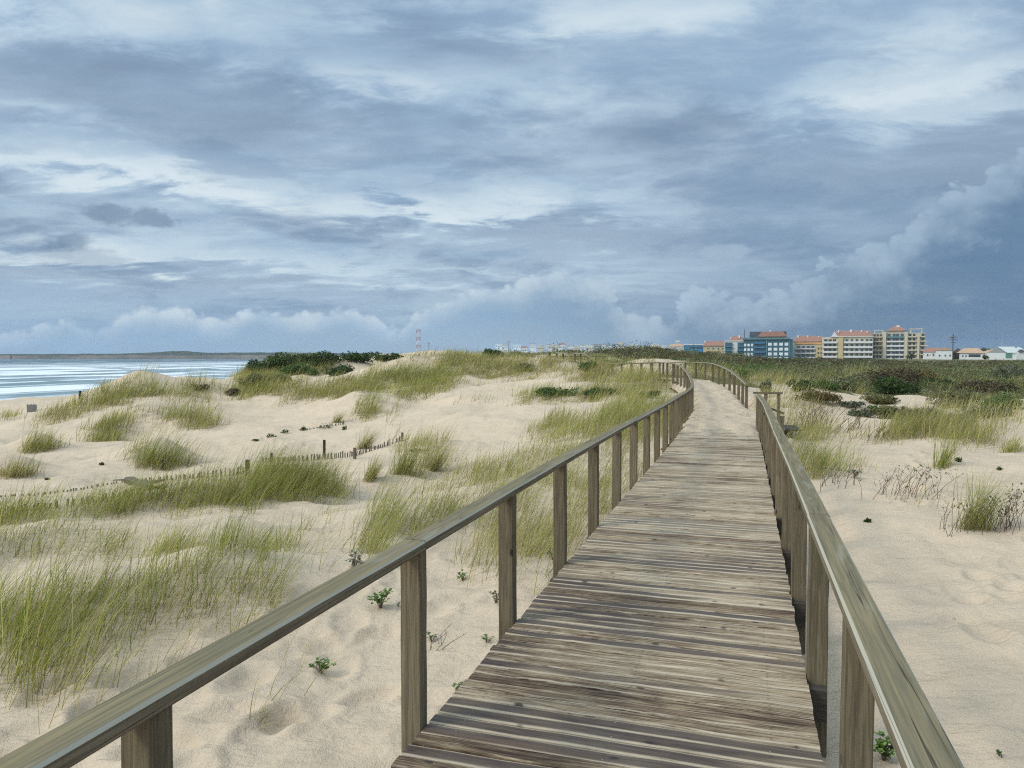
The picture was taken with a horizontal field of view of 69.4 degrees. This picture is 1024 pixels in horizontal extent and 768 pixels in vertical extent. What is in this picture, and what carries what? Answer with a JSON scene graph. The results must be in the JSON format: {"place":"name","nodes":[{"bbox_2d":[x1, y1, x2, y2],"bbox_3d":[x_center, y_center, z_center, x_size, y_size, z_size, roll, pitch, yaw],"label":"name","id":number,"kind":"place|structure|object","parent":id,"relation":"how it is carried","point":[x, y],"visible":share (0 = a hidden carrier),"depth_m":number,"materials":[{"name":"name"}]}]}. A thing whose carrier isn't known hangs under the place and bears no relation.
{"place":"outdoors","nodes":[
{"label":"outdoors","id":0,"kind":"place"},
{"bbox_2d":[0,359,264,400],"bbox_3d":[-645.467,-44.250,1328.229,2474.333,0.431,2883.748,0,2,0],"label":"sea","id":1,"kind":"structure","parent":0,"point":[19,378],"depth_m":354.14,"materials":[{"name":"liquid"}]},
{"bbox_2d":[0,355,339,358],"bbox_3d":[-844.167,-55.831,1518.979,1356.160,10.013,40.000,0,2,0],"label":"breakwater","id":2,"kind":"object","parent":1,"relation":"in","point":[143,356],"visible":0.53,"depth_m":1504.64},
{"bbox_2d":[0,351,399,355],"bbox_3d":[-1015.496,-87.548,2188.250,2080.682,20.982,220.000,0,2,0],"label":"headland","id":3,"kind":"structure","parent":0,"point":[179,353],"depth_m":2139.37,"materials":[{"name":"grey soil"}]},
{"bbox_2d":[0,350,1023,767],"bbox_3d":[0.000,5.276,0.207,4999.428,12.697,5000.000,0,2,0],"label":"dune sand","id":4,"kind":"structure","parent":0,"point":[950,606],"depth_m":7.50,"materials":[{"name":"sand"}]},
{"bbox_2d":[0,449,49,479],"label":"grass tuft","id":5,"kind":"object","parent":4,"relation":"on","point":[15,471],"visible":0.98,"depth_m":22.46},
{"bbox_2d":[27,404,36,411],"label":"board panel","id":6,"kind":"object","parent":4,"relation":"on","point":[33,407],"visible":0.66,"depth_m":73.47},
{"bbox_2d":[12,416,72,453],"bbox_3d":[-20.072,2.183,31.993,2.405,1.575,2.493,0,2,0],"label":"grass tuft","id":7,"kind":"object","parent":4,"relation":"on","point":[40,440],"visible":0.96,"depth_m":31.80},
{"bbox_2d":[0,481,122,496],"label":"paling fence","id":8,"kind":"object","parent":4,"relation":"on","point":[63,490],"visible":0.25,"depth_m":17.72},
{"bbox_2d":[7,488,141,509],"bbox_3d":[-8.068,2.468,12.388,3.214,1.354,1.522,0,2,12],"label":"paling fence","id":9,"kind":"object","parent":4,"relation":"on","point":[68,500],"visible":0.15,"depth_m":11.87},
{"bbox_2d":[113,477,164,489],"bbox_3d":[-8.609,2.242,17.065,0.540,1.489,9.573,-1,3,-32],"label":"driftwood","id":10,"kind":"object","parent":4,"relation":"on","point":[136,480],"visible":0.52,"depth_m":19.10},
{"bbox_2d":[95,414,215,471],"bbox_3d":[-11.483,1.886,25.081,4.092,2.023,2.814,1,2,13],"label":"grass tuft","id":11,"kind":"object","parent":4,"relation":"on","point":[148,459],"visible":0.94,"depth_m":25.02,"materials":[{"name":"plant"}]},
{"bbox_2d":[145,459,248,479],"bbox_3d":[-9.046,2.831,20.567,3.834,1.578,0.689,1,2,18],"label":"paling fence","id":12,"kind":"object","parent":4,"relation":"on","point":[204,475],"visible":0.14,"depth_m":20.19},
{"bbox_2d":[189,384,209,389],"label":"shrub","id":13,"kind":"object","parent":4,"relation":"on","point":[204,385],"visible":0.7,"depth_m":52.32,"materials":[{"name":"green plant"}]},
{"bbox_2d":[225,388,239,395],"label":"shrub","id":14,"kind":"object","parent":4,"relation":"on","point":[232,391],"visible":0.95,"depth_m":51.90,"materials":[{"name":"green plant"}]},
{"bbox_2d":[238,372,272,386],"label":"shrub","id":15,"kind":"object","parent":4,"relation":"on","point":[249,379],"visible":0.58,"depth_m":54.12,"materials":[{"name":"green plant"}]},
{"bbox_2d":[245,358,278,372],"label":"shrub","id":16,"kind":"object","parent":4,"relation":"on","point":[256,363],"visible":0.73,"depth_m":62.51,"materials":[{"name":"green plant"}]},
{"bbox_2d":[249,678,291,728],"bbox_3d":[-1.450,1.954,4.600,0.260,0.361,0.258,0,2,12],"label":"grass tuft","id":17,"kind":"object","parent":4,"relation":"on","point":[262,707],"visible":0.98,"depth_m":4.55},
{"bbox_2d":[270,373,290,380],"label":"shrub","id":18,"kind":"object","parent":4,"relation":"on","point":[284,376],"visible":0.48,"depth_m":55.53,"materials":[{"name":"green plant"}]},
{"bbox_2d":[259,352,307,366],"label":"shrub","id":19,"kind":"object","parent":4,"relation":"on","point":[286,360],"visible":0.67,"depth_m":63.30,"materials":[{"name":"green plant"}]},
{"bbox_2d":[276,362,320,375],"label":"shrub","id":20,"kind":"object","parent":4,"relation":"on","point":[297,367],"visible":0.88,"depth_m":58.54,"materials":[{"name":"green plant"}]},
{"bbox_2d":[294,504,323,530],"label":"grass tuft","id":21,"kind":"object","parent":4,"relation":"on","point":[310,525],"visible":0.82,"depth_m":9.83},
{"bbox_2d":[295,350,344,366],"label":"shrub","id":22,"kind":"object","parent":4,"relation":"on","point":[317,358],"visible":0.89,"depth_m":62.03,"materials":[{"name":"green plant"}]},
{"bbox_2d":[308,657,335,673],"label":"leafy plant","id":23,"kind":"object","parent":4,"relation":"on","point":[322,665],"visible":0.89,"depth_m":5.40,"materials":[{"name":"green plant"}]},
{"bbox_2d":[323,440,325,453],"bbox_3d":[-6.440,2.374,25.370,0.109,0.922,0.098,0,2,0],"label":"stake","id":24,"kind":"object","parent":4,"relation":"on","point":[324,445],"visible":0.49,"depth_m":25.32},
{"bbox_2d":[265,432,403,461],"bbox_3d":[-5.923,2.461,23.505,4.225,1.536,5.316,0,2,0],"label":"paling fence","id":25,"kind":"object","parent":4,"relation":"on","point":[353,454],"visible":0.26,"depth_m":21.50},
{"bbox_2d":[321,363,354,375],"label":"shrub","id":26,"kind":"object","parent":4,"relation":"on","point":[332,370],"visible":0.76,"depth_m":56.72,"materials":[{"name":"green plant"}]},
{"bbox_2d":[332,409,345,422],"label":"grass tuft","id":27,"kind":"object","parent":4,"relation":"on","point":[337,420],"visible":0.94,"depth_m":35.29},
{"bbox_2d":[345,549,363,566],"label":"leafy plant","id":28,"kind":"object","parent":4,"relation":"on","point":[354,560],"visible":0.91,"depth_m":7.41,"materials":[{"name":"green plant"}]},
{"bbox_2d":[340,350,378,362],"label":"shrub","id":29,"kind":"object","parent":4,"relation":"on","point":[356,357],"visible":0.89,"depth_m":63.58,"materials":[{"name":"green plant"}]},
{"bbox_2d":[356,419,383,449],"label":"grass tuft","id":30,"kind":"object","parent":4,"relation":"on","point":[365,443],"visible":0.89,"depth_m":25.71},
{"bbox_2d":[360,447,395,483],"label":"grass tuft","id":31,"kind":"object","parent":4,"relation":"on","point":[371,474],"visible":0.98,"depth_m":16.43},
{"bbox_2d":[367,588,392,607],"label":"leafy plant","id":32,"kind":"object","parent":4,"relation":"on","point":[383,594],"visible":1,"depth_m":6.43,"materials":[{"name":"green plant"}]},
{"bbox_2d":[369,352,403,360],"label":"shrub","id":33,"kind":"object","parent":4,"relation":"on","point":[384,357],"visible":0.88,"depth_m":55.24,"materials":[{"name":"green plant"}]},
{"bbox_2d":[389,429,434,476],"bbox_3d":[-2.023,1.452,17.041,1.414,1.470,1.589,-2,3,-43],"label":"grass tuft","id":34,"kind":"object","parent":4,"relation":"on","point":[410,465],"visible":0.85,"depth_m":17.06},
{"bbox_2d":[416,329,420,351],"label":"radio mast","id":35,"kind":"object","parent":4,"relation":"on","point":[417,339],"visible":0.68,"depth_m":1245.33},
{"bbox_2d":[420,438,461,471],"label":"grass tuft","id":36,"kind":"object","parent":4,"relation":"on","point":[434,461],"visible":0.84,"depth_m":17.82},
{"bbox_2d":[429,625,466,650],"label":"twiggy plant","id":37,"kind":"object","parent":4,"relation":"on","point":[444,639],"visible":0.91,"depth_m":5.70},
{"bbox_2d":[451,681,462,690],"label":"leafy plant","id":38,"kind":"object","parent":4,"relation":"on","point":[458,684],"visible":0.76,"depth_m":4.98,"materials":[{"name":"green plant"}]},
{"bbox_2d":[457,569,466,580],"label":"leafy plant","id":39,"kind":"object","parent":4,"relation":"on","point":[461,576],"visible":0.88,"depth_m":7.32,"materials":[{"name":"green plant"}]},
{"bbox_2d":[0,362,963,767],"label":"boardwalk","id":40,"kind":"structure","parent":4,"relation":"on","point":[660,622],"depth_m":3.91,"materials":[{"name":"wood"}]},
{"bbox_2d":[660,380,791,448],"bbox_3d":[7.269,0.759,26.433,3.724,1.176,22.186,0,2,12],"label":"sand drift","id":41,"kind":"object","parent":40,"relation":"on","point":[720,407],"visible":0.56,"depth_m":23.13,"materials":[{"name":"sand"}]},
{"bbox_2d":[753,392,800,430],"bbox_3d":[6.707,0.966,18.795,1.088,1.450,1.565,1,2,16],"label":"side landing","id":42,"kind":"object","parent":40,"relation":"attached to","point":[780,419],"visible":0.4,"depth_m":19.23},
{"bbox_2d":[481,634,493,642],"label":"leafy plant","id":43,"kind":"object","parent":4,"relation":"on","point":[485,639],"visible":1,"depth_m":5.73,"materials":[{"name":"green plant"}]},
{"bbox_2d":[479,348,503,357],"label":"shrub","id":44,"kind":"object","parent":4,"relation":"on","point":[489,350],"visible":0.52,"depth_m":58.97,"materials":[{"name":"green plant"}]},
{"bbox_2d":[489,590,498,602],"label":"leafy plant","id":45,"kind":"object","parent":4,"relation":"on","point":[495,597],"visible":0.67,"depth_m":6.45,"materials":[{"name":"green plant"}]},
{"bbox_2d":[502,344,507,352],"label":"town house","id":46,"kind":"structure","parent":4,"relation":"on","point":[505,346],"depth_m":1492.02,"materials":[{"name":"grey concrete"}]},
{"bbox_2d":[0,344,1023,733],"bbox_3d":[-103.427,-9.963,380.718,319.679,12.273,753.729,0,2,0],"label":"marram grass","id":47,"kind":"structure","parent":4,"relation":"on","point":[264,476],"depth_m":12.61,"materials":[{"name":"plant"}]},
{"bbox_2d":[506,362,536,371],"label":"shrub","id":48,"kind":"object","parent":4,"relation":"on","point":[525,364],"visible":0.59,"depth_m":51.09,"materials":[{"name":"green plant"}]},
{"bbox_2d":[521,346,527,352],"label":"town house","id":49,"kind":"structure","parent":4,"relation":"on","point":[524,348],"depth_m":1549.43,"materials":[{"name":"tile"}]},
{"bbox_2d":[537,345,544,353],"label":"town house","id":50,"kind":"structure","parent":4,"relation":"on","point":[540,348],"depth_m":1573.43,"materials":[{"name":"white concrete"}]},
{"bbox_2d":[546,344,551,352],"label":"town house","id":51,"kind":"structure","parent":4,"relation":"on","point":[548,346],"depth_m":1568.48,"materials":[{"name":"grey concrete"}]},
{"bbox_2d":[533,387,584,396],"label":"shrub","id":52,"kind":"object","parent":4,"relation":"on","point":[546,392],"visible":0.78,"depth_m":34.33,"materials":[{"name":"green plant"}]},
{"bbox_2d":[549,352,604,362],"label":"stairway","id":53,"kind":"object","parent":4,"relation":"on","point":[563,353],"visible":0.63,"depth_m":57.92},
{"bbox_2d":[577,361,597,370],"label":"shrub","id":54,"kind":"object","parent":4,"relation":"on","point":[584,364],"visible":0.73,"depth_m":42.38,"materials":[{"name":"green plant"}]},
{"bbox_2d":[586,345,593,351],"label":"town house","id":55,"kind":"structure","parent":4,"relation":"on","point":[589,347],"depth_m":1449.08,"materials":[{"name":"white concrete"}]},
{"bbox_2d":[592,344,602,350],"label":"town house","id":56,"kind":"structure","parent":4,"relation":"on","point":[597,346],"depth_m":1498.22,"materials":[{"name":"grey concrete"}]},
{"bbox_2d":[582,387,619,396],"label":"shrub","id":57,"kind":"object","parent":4,"relation":"on","point":[586,393],"visible":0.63,"depth_m":33.33,"materials":[{"name":"green plant"}]},
{"bbox_2d":[638,390,660,397],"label":"shrub","id":58,"kind":"object","parent":4,"relation":"on","point":[650,392],"visible":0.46,"depth_m":29.03,"materials":[{"name":"green plant"}]},
{"bbox_2d":[668,344,683,350],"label":"house","id":59,"kind":"structure","parent":4,"relation":"on","point":[681,347],"depth_m":699.58,"materials":[{"name":"paint"}]},
{"bbox_2d":[683,344,702,351],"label":"house","id":60,"kind":"structure","parent":4,"relation":"on","point":[698,347],"depth_m":559.85,"materials":[{"name":"blue glass"}]},
{"bbox_2d":[692,364,720,370],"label":"shrub","id":61,"kind":"object","parent":4,"relation":"on","point":[707,366],"visible":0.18,"depth_m":52.88,"materials":[{"name":"green plant"}]},
{"bbox_2d":[703,341,723,353],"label":"house","id":62,"kind":"structure","parent":4,"relation":"on","point":[712,346],"depth_m":540.10,"materials":[{"name":"paint"}]},
{"bbox_2d":[724,335,743,354],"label":"apartment block","id":63,"kind":"structure","parent":4,"relation":"on","point":[735,342],"depth_m":499.25,"materials":[{"name":"paint"}]},
{"bbox_2d":[731,367,751,379],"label":"shrub","id":64,"kind":"object","parent":4,"relation":"on","point":[744,372],"visible":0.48,"depth_m":42.77,"materials":[{"name":"green plant"}]},
{"bbox_2d":[494,338,1023,398],"bbox_3d":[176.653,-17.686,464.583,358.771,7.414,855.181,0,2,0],"label":"heath","id":65,"kind":"object","parent":4,"relation":"on","point":[952,368],"visible":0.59,"depth_m":101.11,"materials":[{"name":"green plant"}]},
{"bbox_2d":[759,378,771,391],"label":"shrub","id":66,"kind":"object","parent":4,"relation":"on","point":[768,382],"visible":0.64,"depth_m":31.01,"materials":[{"name":"green plant"}]},
{"bbox_2d":[743,329,792,357],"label":"apartment block","id":67,"kind":"structure","parent":4,"relation":"on","point":[770,344],"depth_m":489.38,"materials":[{"name":"paint"}]},
{"bbox_2d":[786,379,819,390],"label":"shrub","id":68,"kind":"object","parent":4,"relation":"on","point":[801,383],"visible":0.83,"depth_m":38.15,"materials":[{"name":"green plant"}]},
{"bbox_2d":[793,335,821,358],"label":"apartment block","id":69,"kind":"structure","parent":4,"relation":"on","point":[808,347],"depth_m":499.90,"materials":[{"name":"paint"}]},
{"bbox_2d":[795,389,842,403],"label":"shrub","id":70,"kind":"object","parent":4,"relation":"on","point":[817,395],"visible":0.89,"depth_m":24.68,"materials":[{"name":"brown plant"}]},
{"bbox_2d":[798,401,849,428],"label":"grass","id":71,"kind":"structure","parent":4,"relation":"on","point":[821,407],"depth_m":20.57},
{"bbox_2d":[815,378,840,388],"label":"shrub","id":72,"kind":"object","parent":4,"relation":"on","point":[829,384],"visible":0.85,"depth_m":44.07,"materials":[{"name":"green plant"}]},
{"bbox_2d":[822,329,873,358],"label":"apartment block","id":73,"kind":"structure","parent":4,"relation":"on","point":[843,344],"depth_m":483.72,"materials":[{"name":"paint"}]},
{"bbox_2d":[820,466,875,491],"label":"twiggy plant","id":74,"kind":"object","parent":4,"relation":"on","point":[823,482],"visible":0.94,"depth_m":11.33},
{"bbox_2d":[826,372,870,391],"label":"shrub","id":75,"kind":"object","parent":4,"relation":"on","point":[851,380],"visible":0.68,"depth_m":50.02,"materials":[{"name":"green plant"}]},
{"bbox_2d":[838,400,865,407],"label":"shrub","id":76,"kind":"object","parent":4,"relation":"on","point":[850,403],"visible":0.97,"depth_m":24.51,"materials":[{"name":"green plant"}]},
{"bbox_2d":[834,412,872,432],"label":"twiggy plant","id":77,"kind":"object","parent":4,"relation":"on","point":[859,418],"visible":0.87,"depth_m":19.84,"materials":[{"name":"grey plant"}]},
{"bbox_2d":[846,408,877,417],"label":"shrub","id":78,"kind":"object","parent":4,"relation":"on","point":[865,413],"visible":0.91,"depth_m":21.76,"materials":[{"name":"green plant"}]},
{"bbox_2d":[854,425,888,441],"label":"twiggy plant","id":79,"kind":"object","parent":4,"relation":"on","point":[876,435],"visible":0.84,"depth_m":18.51,"materials":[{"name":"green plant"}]},
{"bbox_2d":[859,391,900,404],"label":"shrub","id":80,"kind":"object","parent":4,"relation":"on","point":[872,398],"visible":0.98,"depth_m":36.44,"materials":[{"name":"green plant"}]},
{"bbox_2d":[843,365,924,389],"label":"shrub","id":81,"kind":"object","parent":4,"relation":"on","point":[894,373],"visible":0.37,"depth_m":51.45,"materials":[{"name":"green plant"}]},
{"bbox_2d":[873,731,894,760],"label":"leafy plant","id":82,"kind":"object","parent":4,"relation":"on","point":[882,746],"visible":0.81,"depth_m":3.86,"materials":[{"name":"green plant"}]},
{"bbox_2d":[852,465,923,499],"bbox_3d":[5.266,1.388,10.307,1.101,0.512,0.494,0,2,0],"label":"twiggy plant","id":83,"kind":"object","parent":4,"relation":"on","point":[887,481],"visible":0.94,"depth_m":10.38,"materials":[{"name":"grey plant"}]},
{"bbox_2d":[871,404,908,418],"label":"shrub","id":84,"kind":"object","parent":4,"relation":"on","point":[885,409],"visible":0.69,"depth_m":21.20,"materials":[{"name":"green plant"}]},
{"bbox_2d":[867,375,919,394],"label":"shrub","id":85,"kind":"object","parent":4,"relation":"on","point":[899,386],"visible":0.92,"depth_m":46.23,"materials":[{"name":"green plant"}]},
{"bbox_2d":[872,325,927,358],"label":"apartment block","id":86,"kind":"structure","parent":4,"relation":"on","point":[894,340],"depth_m":479.46,"materials":[{"name":"paint"}]},
{"bbox_2d":[889,406,940,419],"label":"grass","id":87,"kind":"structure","parent":4,"relation":"on","point":[904,413],"depth_m":19.79,"materials":[{"name":"green plant"}]},
{"bbox_2d":[902,366,936,379],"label":"shrub","id":88,"kind":"object","parent":4,"relation":"on","point":[921,373],"visible":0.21,"depth_m":54.35,"materials":[{"name":"green plant"}]},
{"bbox_2d":[896,464,963,500],"bbox_3d":[5.675,1.357,10.115,0.912,0.555,0.370,0,2,7],"label":"twiggy plant","id":89,"kind":"object","parent":4,"relation":"on","point":[924,481],"visible":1,"depth_m":10.13,"materials":[{"name":"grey plant"}]},
{"bbox_2d":[923,348,940,358],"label":"house","id":90,"kind":"structure","parent":4,"relation":"on","point":[927,352],"depth_m":450.71,"materials":[{"name":"paint"}]},
{"bbox_2d":[919,377,954,386],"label":"shrub","id":91,"kind":"object","parent":4,"relation":"on","point":[938,379],"visible":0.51,"depth_m":53.27,"materials":[{"name":"green plant"}]},
{"bbox_2d":[935,347,951,359],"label":"house","id":92,"kind":"structure","parent":4,"relation":"on","point":[944,353],"depth_m":439.63,"materials":[{"name":"paint"}]},
{"bbox_2d":[928,420,971,469],"bbox_3d":[8.456,1.155,14.337,0.985,0.992,0.912,0,2,0],"label":"grass tuft","id":93,"kind":"object","parent":4,"relation":"on","point":[945,458],"visible":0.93,"depth_m":14.20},
{"bbox_2d":[925,392,979,408],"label":"grass","id":94,"kind":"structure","parent":4,"relation":"on","point":[953,396],"depth_m":32.57,"materials":[{"name":"green plant"}]},
{"bbox_2d":[953,348,959,358],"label":"house","id":95,"kind":"structure","parent":4,"relation":"on","point":[955,355],"depth_m":444.89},
{"bbox_2d":[942,413,975,422],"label":"shrub","id":96,"kind":"object","parent":4,"relation":"on","point":[960,415],"visible":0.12,"depth_m":19.60,"materials":[{"name":"green plant"}]},
{"bbox_2d":[940,498,988,536],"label":"twiggy plant","id":97,"kind":"object","parent":4,"relation":"on","point":[965,522],"visible":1,"depth_m":8.50,"materials":[{"name":"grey plant"}]},
{"bbox_2d":[957,348,985,359],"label":"house","id":98,"kind":"structure","parent":4,"relation":"on","point":[971,353],"depth_m":435.53,"materials":[{"name":"paint"}]},
{"bbox_2d":[943,459,1021,531],"bbox_3d":[5.768,1.241,8.721,1.178,0.987,1.001,1,2,18],"label":"grass tuft","id":99,"kind":"object","parent":4,"relation":"on","point":[974,519],"visible":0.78,"depth_m":8.61,"materials":[{"name":"plant"}]},
{"bbox_2d":[957,405,1015,417],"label":"grass","id":100,"kind":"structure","parent":4,"relation":"on","point":[988,412],"depth_m":24.08,"materials":[{"name":"green plant"}]},
{"bbox_2d":[956,379,1019,393],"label":"shrub","id":101,"kind":"object","parent":4,"relation":"on","point":[999,386],"visible":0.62,"depth_m":48.80,"materials":[{"name":"green plant"}]},
{"bbox_2d":[977,394,1023,409],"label":"shrub","id":102,"kind":"object","parent":4,"relation":"on","point":[1006,396],"visible":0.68,"depth_m":31.14,"materials":[{"name":"green plant"}]},
{"bbox_2d":[987,347,1017,359],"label":"house","id":103,"kind":"structure","parent":4,"relation":"on","point":[996,353],"depth_m":419.59,"materials":[{"name":"paint"}]},
{"bbox_2d":[981,363,1023,380],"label":"shrub","id":104,"kind":"object","parent":4,"relation":"on","point":[1005,371],"visible":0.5,"depth_m":77.60,"materials":[{"name":"green plant"}]},
{"bbox_2d":[982,482,1023,534],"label":"twiggy plant","id":105,"kind":"object","parent":4,"relation":"on","point":[1007,511],"visible":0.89,"depth_m":8.59,"materials":[{"name":"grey plant"}]},
{"bbox_2d":[998,435,1023,452],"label":"grass tuft","id":106,"kind":"object","parent":4,"relation":"on","point":[1013,449],"visible":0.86,"depth_m":15.95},
{"bbox_2d":[1016,347,1023,359],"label":"house","id":107,"kind":"structure","parent":4,"relation":"on","point":[1020,355],"depth_m":430.13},
{"bbox_2d":[0,0,1023,353],"label":"sky","id":108,"kind":"structure","parent":0,"point":[206,176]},
{"bbox_2d":[511,345,520,352],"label":"town house","id":109,"kind":"structure","parent":0,"point":[517,347],"depth_m":1498.28,"materials":[{"name":"white glass"}]},
{"bbox_2d":[530,343,535,352],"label":"town house","id":110,"kind":"structure","parent":0,"point":[532,346],"depth_m":1508.10,"materials":[{"name":"grey concrete"}]},
{"bbox_2d":[558,343,565,350],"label":"town house","id":111,"kind":"structure","parent":0,"point":[563,346],"depth_m":1498.30,"materials":[{"name":"tile"}]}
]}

